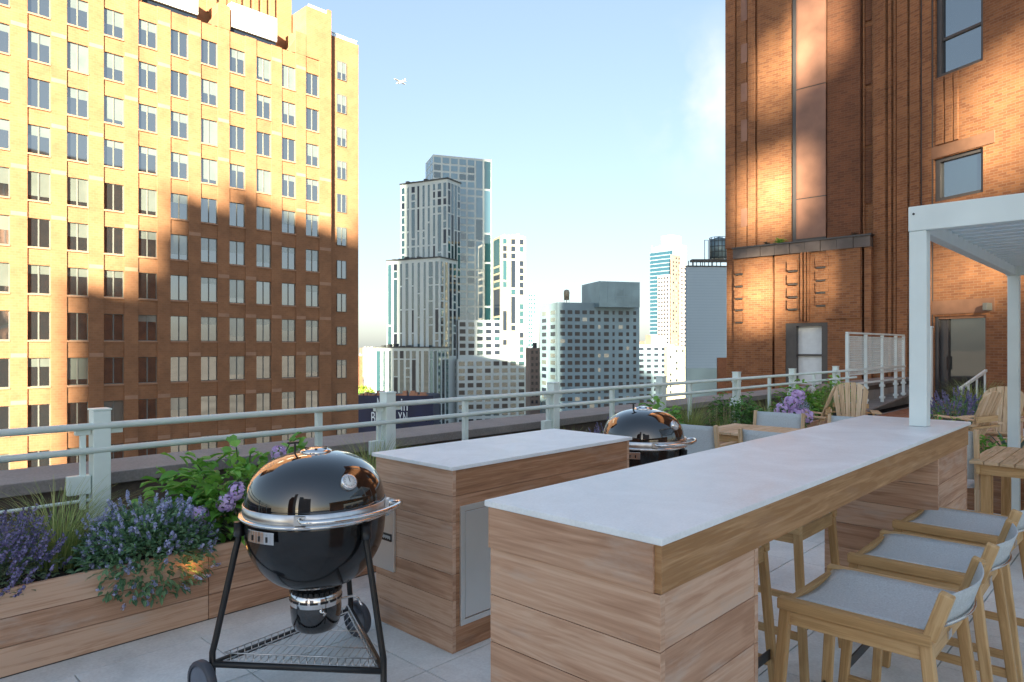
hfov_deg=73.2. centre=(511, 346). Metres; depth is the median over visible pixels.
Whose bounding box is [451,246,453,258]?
window
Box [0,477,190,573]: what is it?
ornamental grass
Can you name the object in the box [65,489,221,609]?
catmint
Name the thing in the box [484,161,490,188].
window
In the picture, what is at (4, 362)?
window
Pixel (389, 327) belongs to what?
window
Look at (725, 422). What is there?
ornamental grass
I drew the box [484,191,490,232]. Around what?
window
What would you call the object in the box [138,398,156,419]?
window
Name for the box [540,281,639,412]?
midrise building
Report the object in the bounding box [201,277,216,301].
window
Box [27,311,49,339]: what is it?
window
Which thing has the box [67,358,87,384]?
window
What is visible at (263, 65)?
window
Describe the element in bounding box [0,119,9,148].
window
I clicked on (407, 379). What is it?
window
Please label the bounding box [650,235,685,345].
glass tower
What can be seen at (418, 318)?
window
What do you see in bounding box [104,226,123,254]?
window
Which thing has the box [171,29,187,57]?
window
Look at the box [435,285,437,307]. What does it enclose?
window
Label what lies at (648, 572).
bar counter
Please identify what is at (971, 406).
lavender
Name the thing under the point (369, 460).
ornamental grass
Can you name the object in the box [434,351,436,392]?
window
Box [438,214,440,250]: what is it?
window
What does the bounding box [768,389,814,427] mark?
hydrangea
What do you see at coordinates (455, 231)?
window
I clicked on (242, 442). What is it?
window
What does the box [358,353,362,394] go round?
city block
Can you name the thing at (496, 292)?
window
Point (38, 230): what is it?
window
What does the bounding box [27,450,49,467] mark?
window
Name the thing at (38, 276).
window
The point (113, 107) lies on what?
window
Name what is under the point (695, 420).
ornamental grass
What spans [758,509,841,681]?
bar stool
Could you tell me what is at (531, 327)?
tower
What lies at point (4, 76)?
window
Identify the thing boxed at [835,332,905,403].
guard screen
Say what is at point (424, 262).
window
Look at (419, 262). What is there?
window
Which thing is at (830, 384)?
broadleaf shrub
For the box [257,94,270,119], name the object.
window
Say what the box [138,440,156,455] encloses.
window
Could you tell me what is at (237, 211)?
window
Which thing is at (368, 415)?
hoarding building
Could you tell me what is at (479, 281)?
window
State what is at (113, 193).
window
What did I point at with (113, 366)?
window
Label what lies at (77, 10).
window
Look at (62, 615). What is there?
planter box
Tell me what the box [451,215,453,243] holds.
window
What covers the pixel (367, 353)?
city block
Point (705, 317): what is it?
white slab building
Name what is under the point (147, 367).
window
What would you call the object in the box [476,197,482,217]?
window
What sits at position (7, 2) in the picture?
window
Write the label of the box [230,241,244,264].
window
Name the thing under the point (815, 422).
planter box
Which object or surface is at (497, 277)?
window
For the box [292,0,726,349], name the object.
sky
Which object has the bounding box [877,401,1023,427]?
wooden deck
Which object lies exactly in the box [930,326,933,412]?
white post
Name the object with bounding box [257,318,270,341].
window
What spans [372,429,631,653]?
grill counter
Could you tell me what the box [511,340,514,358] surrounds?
window
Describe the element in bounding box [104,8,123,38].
window
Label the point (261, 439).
window
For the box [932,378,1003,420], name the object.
ornamental grass
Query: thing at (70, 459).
window
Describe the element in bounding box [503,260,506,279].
window
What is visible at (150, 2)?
terrace window
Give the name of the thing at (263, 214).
window
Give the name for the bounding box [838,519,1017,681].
bar stool
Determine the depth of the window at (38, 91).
54.85 m
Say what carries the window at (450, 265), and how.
in the residential tower at (448, 336)
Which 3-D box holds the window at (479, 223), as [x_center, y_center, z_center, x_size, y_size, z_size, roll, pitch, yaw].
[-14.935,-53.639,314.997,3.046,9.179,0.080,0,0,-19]
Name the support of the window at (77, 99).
in the office building at (178, 208)
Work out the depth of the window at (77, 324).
56.81 m
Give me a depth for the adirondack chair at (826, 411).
9.61 m
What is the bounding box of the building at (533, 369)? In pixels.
[526,343,539,414]
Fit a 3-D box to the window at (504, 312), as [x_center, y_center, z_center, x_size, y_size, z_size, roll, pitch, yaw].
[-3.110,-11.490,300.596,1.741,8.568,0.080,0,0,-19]
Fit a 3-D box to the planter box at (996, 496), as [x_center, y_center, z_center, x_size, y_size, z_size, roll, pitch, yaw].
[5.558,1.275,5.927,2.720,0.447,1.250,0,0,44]
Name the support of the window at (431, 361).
in the residential tower at (448, 336)
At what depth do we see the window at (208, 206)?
64.57 m
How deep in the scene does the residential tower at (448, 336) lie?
296.14 m
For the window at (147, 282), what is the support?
in the office building at (178, 208)
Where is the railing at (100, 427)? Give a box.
[0,366,856,528]
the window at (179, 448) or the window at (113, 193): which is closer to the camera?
the window at (113, 193)
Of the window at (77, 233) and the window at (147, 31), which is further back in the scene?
the window at (147, 31)
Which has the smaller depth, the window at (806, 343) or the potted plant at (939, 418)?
the potted plant at (939, 418)
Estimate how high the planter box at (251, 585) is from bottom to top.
0.397 m
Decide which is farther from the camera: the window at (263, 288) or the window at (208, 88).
the window at (263, 288)
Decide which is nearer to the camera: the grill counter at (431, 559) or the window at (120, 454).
the grill counter at (431, 559)
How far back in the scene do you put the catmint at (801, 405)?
10.23 m
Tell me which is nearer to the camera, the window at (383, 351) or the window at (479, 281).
the window at (383, 351)
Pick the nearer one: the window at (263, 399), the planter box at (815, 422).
the planter box at (815, 422)
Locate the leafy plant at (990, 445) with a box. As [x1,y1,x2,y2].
[979,435,1006,452]
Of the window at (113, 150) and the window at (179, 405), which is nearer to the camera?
the window at (113, 150)
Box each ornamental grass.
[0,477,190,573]
[335,433,421,468]
[658,395,717,425]
[705,405,742,425]
[748,397,781,412]
[808,381,840,415]
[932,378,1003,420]
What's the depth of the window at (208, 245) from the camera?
64.57 m
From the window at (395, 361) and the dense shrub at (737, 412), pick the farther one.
the window at (395, 361)
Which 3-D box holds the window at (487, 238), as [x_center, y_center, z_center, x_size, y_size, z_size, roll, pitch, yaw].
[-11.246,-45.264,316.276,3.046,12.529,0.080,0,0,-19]
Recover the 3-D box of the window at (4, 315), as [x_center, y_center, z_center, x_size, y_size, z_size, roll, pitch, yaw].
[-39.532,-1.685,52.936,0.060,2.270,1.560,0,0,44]
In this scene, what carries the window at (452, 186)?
in the residential tower at (448, 336)
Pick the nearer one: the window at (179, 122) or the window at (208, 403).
the window at (179, 122)
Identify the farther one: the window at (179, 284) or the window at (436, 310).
the window at (436, 310)
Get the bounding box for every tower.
[374,154,525,423]
[526,292,537,347]
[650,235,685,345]
[690,236,726,265]
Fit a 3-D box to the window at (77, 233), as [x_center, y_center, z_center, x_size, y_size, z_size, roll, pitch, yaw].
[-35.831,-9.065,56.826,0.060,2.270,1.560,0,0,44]
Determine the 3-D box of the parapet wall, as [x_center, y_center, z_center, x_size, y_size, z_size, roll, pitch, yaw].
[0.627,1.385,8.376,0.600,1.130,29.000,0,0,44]
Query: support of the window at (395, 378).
in the residential tower at (448, 336)
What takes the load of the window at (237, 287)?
in the office building at (178, 208)
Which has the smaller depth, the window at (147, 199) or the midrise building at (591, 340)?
the window at (147, 199)
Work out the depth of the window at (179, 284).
62.72 m
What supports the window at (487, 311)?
in the residential tower at (448, 336)
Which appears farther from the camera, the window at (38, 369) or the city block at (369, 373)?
the city block at (369, 373)
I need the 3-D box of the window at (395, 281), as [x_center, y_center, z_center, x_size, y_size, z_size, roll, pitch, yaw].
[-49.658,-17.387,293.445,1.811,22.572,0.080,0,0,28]
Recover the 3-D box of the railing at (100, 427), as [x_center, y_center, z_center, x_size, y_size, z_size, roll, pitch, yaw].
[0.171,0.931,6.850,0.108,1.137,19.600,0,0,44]
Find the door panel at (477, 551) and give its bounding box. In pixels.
[465,507,490,617]
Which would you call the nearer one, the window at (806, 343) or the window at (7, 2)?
the window at (806, 343)
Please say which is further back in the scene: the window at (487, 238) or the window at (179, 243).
the window at (487, 238)
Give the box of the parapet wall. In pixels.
[0,377,908,547]
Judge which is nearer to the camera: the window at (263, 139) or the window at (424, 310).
the window at (263, 139)
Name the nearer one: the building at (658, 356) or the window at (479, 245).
the window at (479, 245)
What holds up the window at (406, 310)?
in the residential tower at (448, 336)
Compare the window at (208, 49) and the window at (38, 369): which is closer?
the window at (38, 369)
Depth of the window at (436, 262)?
283.70 m
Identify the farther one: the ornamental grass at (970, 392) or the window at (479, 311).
the window at (479, 311)
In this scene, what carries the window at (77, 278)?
in the office building at (178, 208)
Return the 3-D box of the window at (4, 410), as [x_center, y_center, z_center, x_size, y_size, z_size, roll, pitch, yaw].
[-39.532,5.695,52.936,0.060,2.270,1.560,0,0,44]
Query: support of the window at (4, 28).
in the office building at (178, 208)
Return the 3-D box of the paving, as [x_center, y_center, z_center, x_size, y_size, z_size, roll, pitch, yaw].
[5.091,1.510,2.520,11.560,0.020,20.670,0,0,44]
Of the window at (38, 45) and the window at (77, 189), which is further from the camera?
the window at (77, 189)
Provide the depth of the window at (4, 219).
53.28 m
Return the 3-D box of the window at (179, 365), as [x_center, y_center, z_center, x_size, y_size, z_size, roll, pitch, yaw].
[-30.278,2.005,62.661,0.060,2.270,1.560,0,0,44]
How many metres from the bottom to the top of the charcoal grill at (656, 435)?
1.078 m
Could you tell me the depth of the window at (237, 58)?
66.62 m
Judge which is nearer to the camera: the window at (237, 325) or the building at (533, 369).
the window at (237, 325)
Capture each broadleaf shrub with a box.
[638,394,684,423]
[817,375,856,412]
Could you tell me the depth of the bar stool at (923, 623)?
2.20 m
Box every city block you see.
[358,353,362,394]
[360,347,374,376]
[364,358,374,391]
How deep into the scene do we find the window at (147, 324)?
60.71 m
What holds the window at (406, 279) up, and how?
in the residential tower at (448, 336)
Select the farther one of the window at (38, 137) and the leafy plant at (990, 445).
the window at (38, 137)
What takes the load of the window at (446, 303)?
in the residential tower at (448, 336)
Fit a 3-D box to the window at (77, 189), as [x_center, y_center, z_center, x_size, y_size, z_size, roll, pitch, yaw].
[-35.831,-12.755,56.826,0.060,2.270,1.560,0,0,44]
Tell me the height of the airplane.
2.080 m
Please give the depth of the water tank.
291.08 m
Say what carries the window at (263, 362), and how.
in the office building at (178, 208)
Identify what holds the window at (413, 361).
in the residential tower at (448, 336)
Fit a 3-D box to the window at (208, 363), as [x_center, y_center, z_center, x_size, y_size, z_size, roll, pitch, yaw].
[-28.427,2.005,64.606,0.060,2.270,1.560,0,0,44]
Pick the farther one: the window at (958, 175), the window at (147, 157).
the window at (147, 157)
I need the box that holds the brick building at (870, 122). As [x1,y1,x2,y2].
[725,0,1023,407]
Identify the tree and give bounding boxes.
[358,385,373,392]
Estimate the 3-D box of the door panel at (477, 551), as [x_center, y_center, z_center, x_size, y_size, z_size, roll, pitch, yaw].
[-0.078,1.080,3.584,0.008,0.526,0.451,0,0,44]
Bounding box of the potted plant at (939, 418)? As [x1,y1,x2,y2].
[930,412,960,420]
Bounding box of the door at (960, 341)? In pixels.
[935,315,985,401]
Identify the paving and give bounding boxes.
[0,429,1023,681]
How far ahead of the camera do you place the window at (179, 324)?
62.72 m
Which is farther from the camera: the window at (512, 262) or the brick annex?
the window at (512, 262)
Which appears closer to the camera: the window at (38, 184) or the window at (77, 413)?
the window at (38, 184)
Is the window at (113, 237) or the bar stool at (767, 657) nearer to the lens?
the bar stool at (767, 657)
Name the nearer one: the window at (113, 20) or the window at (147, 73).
the window at (113, 20)
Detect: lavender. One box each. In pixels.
[0,503,72,596]
[930,386,990,424]
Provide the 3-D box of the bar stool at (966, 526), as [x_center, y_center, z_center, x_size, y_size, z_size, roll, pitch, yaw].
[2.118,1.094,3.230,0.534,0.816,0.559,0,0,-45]
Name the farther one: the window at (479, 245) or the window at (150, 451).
the window at (479, 245)
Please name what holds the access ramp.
on the terrace base
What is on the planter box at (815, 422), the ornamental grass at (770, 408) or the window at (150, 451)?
the ornamental grass at (770, 408)
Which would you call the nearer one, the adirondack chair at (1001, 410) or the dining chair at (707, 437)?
the dining chair at (707, 437)
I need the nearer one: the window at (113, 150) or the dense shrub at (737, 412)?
the dense shrub at (737, 412)
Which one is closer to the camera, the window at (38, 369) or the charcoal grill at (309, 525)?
the charcoal grill at (309, 525)
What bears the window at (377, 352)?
in the residential tower at (448, 336)
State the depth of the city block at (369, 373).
521.19 m
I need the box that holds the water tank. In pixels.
[564,289,569,301]
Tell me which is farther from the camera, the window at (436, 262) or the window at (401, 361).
the window at (436, 262)
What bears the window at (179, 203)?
in the office building at (178, 208)
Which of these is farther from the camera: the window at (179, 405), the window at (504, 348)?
the window at (504, 348)
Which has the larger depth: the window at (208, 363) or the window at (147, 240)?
the window at (208, 363)
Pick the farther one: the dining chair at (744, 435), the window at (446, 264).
the window at (446, 264)
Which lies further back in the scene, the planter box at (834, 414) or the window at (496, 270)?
the window at (496, 270)
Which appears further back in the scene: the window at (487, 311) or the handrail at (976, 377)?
the window at (487, 311)
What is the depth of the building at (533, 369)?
401.22 m
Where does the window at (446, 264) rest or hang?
in the residential tower at (448, 336)
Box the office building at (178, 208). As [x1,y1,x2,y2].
[0,0,357,470]
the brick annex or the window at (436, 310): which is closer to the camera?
the brick annex
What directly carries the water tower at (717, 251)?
on the white slab building at (705, 317)
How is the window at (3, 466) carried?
in the office building at (178, 208)
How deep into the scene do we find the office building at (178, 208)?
62.39 m
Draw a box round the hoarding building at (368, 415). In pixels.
[358,390,439,432]
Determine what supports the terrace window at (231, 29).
in the office building at (178, 208)
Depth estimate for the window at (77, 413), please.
56.81 m
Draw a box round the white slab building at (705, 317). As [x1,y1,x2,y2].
[685,261,726,397]
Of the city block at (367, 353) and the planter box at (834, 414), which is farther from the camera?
the city block at (367, 353)
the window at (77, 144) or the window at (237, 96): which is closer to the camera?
the window at (77, 144)
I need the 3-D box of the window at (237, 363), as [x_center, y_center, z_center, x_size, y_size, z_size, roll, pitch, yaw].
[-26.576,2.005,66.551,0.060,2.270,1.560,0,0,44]
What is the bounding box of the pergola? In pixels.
[908,193,1023,510]
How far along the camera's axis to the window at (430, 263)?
284.95 m
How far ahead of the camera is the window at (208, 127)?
64.57 m
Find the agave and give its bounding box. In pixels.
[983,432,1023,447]
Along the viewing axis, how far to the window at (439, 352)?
280.32 m
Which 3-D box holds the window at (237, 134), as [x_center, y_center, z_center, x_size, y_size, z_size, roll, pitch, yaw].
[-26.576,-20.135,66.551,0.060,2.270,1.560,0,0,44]
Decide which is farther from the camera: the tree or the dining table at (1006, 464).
the tree
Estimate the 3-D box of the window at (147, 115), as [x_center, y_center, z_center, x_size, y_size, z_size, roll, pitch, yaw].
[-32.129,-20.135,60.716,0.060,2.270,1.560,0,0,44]
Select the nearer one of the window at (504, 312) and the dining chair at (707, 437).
the dining chair at (707, 437)
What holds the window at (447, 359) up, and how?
in the residential tower at (448, 336)
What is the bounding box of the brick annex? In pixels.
[717,358,726,394]
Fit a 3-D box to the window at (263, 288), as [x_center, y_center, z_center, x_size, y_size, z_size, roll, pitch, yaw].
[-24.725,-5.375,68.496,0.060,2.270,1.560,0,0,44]
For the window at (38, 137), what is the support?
in the office building at (178, 208)
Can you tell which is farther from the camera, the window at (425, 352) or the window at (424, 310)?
the window at (424, 310)
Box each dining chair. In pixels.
[681,424,737,454]
[738,427,781,442]
[753,410,805,428]
[827,414,852,422]
[967,430,994,513]
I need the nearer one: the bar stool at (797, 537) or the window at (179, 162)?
the bar stool at (797, 537)
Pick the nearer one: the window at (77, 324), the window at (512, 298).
the window at (77, 324)
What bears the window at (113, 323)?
in the office building at (178, 208)
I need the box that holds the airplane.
[395,79,405,84]
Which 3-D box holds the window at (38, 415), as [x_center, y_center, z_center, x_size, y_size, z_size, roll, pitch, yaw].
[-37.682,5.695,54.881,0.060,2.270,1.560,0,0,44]
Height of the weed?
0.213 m
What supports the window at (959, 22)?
in the brick building at (870, 122)
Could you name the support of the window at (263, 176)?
in the office building at (178, 208)
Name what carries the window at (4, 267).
in the office building at (178, 208)
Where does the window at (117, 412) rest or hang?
in the office building at (178, 208)
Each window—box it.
[0,0,9,5]
[0,23,9,53]
[0,71,9,100]
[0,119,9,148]
[0,167,9,196]
[0,215,9,243]
[0,262,9,291]
[0,310,9,339]
[0,358,9,387]
[0,406,9,428]
[0,454,9,470]
[27,0,49,17]
[27,30,49,63]
[27,77,49,109]
[27,124,49,155]
[27,171,49,201]
[27,218,49,247]
[27,264,49,293]
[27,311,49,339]
[27,358,49,386]
[27,404,49,426]
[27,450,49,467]
[67,0,87,28]
[67,41,87,72]
[67,87,87,117]
[67,132,87,161]
[67,177,87,206]
[67,222,87,250]
[67,267,87,295]
[67,313,87,339]
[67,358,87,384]
[67,402,87,424]
[67,446,87,463]
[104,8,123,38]
[104,52,123,81]
[104,95,123,124]
[104,139,123,168]
[104,183,123,211]
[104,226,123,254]
[104,270,123,297]
[104,314,123,340]
[104,357,123,383]
[104,400,123,420]
[111,443,123,458]
[138,19,156,48]
[138,61,156,90]
[138,103,156,131]
[138,146,156,173]
[138,188,156,215]
[138,230,156,256]
[138,272,156,298]
[138,315,156,340]
[138,357,156,382]
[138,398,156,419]
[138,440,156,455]
[141,0,196,18]
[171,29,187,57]
[171,70,187,98]
[171,111,187,138]
[171,152,187,178]
[171,193,187,219]
[171,234,187,259]
[171,275,187,300]
[171,316,187,340]
[171,357,187,381]
[171,397,187,416]
[171,437,187,451]
[201,39,216,66]
[201,79,216,105]
[201,118,216,144]
[201,158,216,183]
[201,198,216,223]
[201,237,216,262]
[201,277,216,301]
[201,317,216,340]
[201,356,216,380]
[201,395,216,414]
[201,435,216,448]
[230,27,275,45]
[230,48,244,74]
[230,87,244,112]
[230,125,244,150]
[230,164,244,188]
[230,202,244,226]
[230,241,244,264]
[230,279,244,302]
[230,318,244,340]
[230,356,244,379]
[230,394,244,412]
[230,432,244,445]
[257,57,270,82]
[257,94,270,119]
[257,132,270,156]
[257,169,270,193]
[257,206,270,230]
[257,244,270,267]
[257,281,270,304]
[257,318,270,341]
[257,356,270,378]
[257,393,270,410]
[257,430,270,442]
[376,351,379,392]
[383,351,384,390]
[388,264,390,324]
[388,326,390,343]
[389,351,390,390]
[394,280,396,332]
[394,360,397,375]
[394,377,397,392]
[400,360,403,392]
[406,279,407,308]
[406,310,407,344]
[406,378,409,392]
[412,209,414,237]
[412,360,415,389]
[418,262,419,292]
[418,318,419,346]
[419,351,420,392]
[424,262,425,308]
[424,310,425,346]
[424,351,427,392]
[429,262,432,275]
[429,286,432,299]
[429,302,432,315]
[429,326,432,346]
[430,360,432,392]
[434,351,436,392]
[435,261,437,283]
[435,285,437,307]
[435,309,437,331]
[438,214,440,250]
[438,351,440,397]
[442,360,444,397]
[442,403,444,423]
[445,262,447,300]
[445,302,447,339]
[446,359,447,413]
[449,263,451,308]
[449,310,451,355]
[451,184,453,213]
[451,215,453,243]
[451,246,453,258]
[455,185,456,229]
[455,231,456,259]
[476,161,482,188]
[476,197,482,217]
[476,219,482,239]
[476,241,482,268]
[476,278,482,305]
[476,308,482,319]
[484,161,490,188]
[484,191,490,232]
[484,235,490,261]
[484,264,490,305]
[484,308,490,319]
[494,238,499,266]
[494,267,499,273]
[494,274,499,280]
[494,281,499,287]
[494,289,499,315]
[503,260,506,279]
[503,311,506,330]
[503,347,506,358]
[511,261,514,286]
[511,297,514,322]
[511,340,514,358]
[786,322,827,384]
[935,147,982,201]
[937,0,982,77]
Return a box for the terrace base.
[0,404,1023,678]
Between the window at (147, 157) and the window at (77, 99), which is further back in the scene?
the window at (147, 157)
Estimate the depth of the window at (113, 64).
58.76 m
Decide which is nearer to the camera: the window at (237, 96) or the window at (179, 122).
the window at (179, 122)
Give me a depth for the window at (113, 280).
58.76 m
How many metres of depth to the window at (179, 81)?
62.72 m
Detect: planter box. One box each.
[0,536,207,677]
[201,512,375,618]
[746,418,823,427]
[814,408,867,423]
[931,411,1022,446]
[967,446,1023,513]
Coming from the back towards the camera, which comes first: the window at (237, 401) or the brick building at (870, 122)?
the window at (237, 401)
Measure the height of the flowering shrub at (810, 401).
0.715 m
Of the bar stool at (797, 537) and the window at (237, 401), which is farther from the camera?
the window at (237, 401)
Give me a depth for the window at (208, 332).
64.57 m
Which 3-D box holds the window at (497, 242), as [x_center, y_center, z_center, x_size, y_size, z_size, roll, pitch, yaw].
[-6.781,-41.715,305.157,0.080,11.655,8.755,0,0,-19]
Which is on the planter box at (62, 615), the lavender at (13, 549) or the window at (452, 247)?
the lavender at (13, 549)
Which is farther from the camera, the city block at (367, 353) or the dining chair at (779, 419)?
the city block at (367, 353)
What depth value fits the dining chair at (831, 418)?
7.11 m
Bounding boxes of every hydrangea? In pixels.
[131,432,307,550]
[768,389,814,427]
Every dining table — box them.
[718,423,799,442]
[969,446,1023,515]
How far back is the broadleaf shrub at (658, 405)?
7.77 m
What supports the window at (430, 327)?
in the residential tower at (448, 336)
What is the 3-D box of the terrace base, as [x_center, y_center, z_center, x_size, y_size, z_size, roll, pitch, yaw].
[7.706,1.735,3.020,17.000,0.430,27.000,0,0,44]
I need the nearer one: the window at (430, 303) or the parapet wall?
the parapet wall
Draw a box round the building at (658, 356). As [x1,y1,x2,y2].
[639,335,684,402]
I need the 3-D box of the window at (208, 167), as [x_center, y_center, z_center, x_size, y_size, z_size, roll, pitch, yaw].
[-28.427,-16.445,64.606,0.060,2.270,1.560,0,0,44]
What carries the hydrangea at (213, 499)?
in the planter box at (251, 585)
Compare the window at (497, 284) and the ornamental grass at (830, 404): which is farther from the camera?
the window at (497, 284)
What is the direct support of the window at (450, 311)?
in the residential tower at (448, 336)
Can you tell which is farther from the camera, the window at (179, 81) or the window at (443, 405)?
the window at (443, 405)
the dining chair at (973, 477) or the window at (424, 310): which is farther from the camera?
the window at (424, 310)
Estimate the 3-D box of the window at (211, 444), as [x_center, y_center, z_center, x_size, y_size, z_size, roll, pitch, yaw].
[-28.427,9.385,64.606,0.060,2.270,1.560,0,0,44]
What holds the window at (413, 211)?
in the residential tower at (448, 336)
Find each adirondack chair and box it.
[773,386,835,425]
[830,382,881,416]
[907,391,1002,446]
[957,386,1023,447]
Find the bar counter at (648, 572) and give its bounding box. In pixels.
[485,415,970,681]
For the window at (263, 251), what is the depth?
68.50 m
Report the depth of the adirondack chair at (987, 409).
8.60 m
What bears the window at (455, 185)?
in the residential tower at (448, 336)
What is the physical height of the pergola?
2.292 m
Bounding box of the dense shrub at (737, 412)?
[703,392,767,425]
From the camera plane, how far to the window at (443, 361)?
282.94 m
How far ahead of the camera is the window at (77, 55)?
56.81 m
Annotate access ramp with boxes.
[802,385,908,415]
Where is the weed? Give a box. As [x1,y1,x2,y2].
[774,237,786,242]
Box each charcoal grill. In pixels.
[187,441,402,681]
[603,403,696,467]
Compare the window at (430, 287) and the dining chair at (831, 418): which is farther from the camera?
the window at (430, 287)
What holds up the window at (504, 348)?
in the residential tower at (448, 336)
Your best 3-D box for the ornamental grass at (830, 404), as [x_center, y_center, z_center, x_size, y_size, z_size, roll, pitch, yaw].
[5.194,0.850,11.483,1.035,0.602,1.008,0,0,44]
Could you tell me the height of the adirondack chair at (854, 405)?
0.970 m
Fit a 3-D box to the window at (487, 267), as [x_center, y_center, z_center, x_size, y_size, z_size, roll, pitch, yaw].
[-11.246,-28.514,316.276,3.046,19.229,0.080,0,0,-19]
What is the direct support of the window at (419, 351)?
in the residential tower at (448, 336)
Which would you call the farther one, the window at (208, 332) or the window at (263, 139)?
the window at (263, 139)
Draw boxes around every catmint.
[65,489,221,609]
[586,417,608,432]
[774,399,813,424]
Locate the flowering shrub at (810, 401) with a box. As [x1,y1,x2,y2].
[769,379,824,418]
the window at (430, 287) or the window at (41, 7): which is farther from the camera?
the window at (430, 287)
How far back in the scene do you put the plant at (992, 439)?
9.78 m
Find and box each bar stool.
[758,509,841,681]
[758,542,775,681]
[773,556,985,681]
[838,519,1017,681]
[882,507,1023,681]
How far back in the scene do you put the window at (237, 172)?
66.62 m
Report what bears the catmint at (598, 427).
on the planter box
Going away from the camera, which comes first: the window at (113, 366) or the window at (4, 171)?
the window at (4, 171)
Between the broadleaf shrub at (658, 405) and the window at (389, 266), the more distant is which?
the window at (389, 266)
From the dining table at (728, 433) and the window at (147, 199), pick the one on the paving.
the dining table at (728, 433)
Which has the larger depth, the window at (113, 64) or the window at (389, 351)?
the window at (389, 351)
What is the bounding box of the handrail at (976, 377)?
[959,369,986,400]
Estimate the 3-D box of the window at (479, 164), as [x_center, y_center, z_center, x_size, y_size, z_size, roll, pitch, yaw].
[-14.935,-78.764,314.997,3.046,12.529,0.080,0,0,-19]
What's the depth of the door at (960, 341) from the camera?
18.00 m

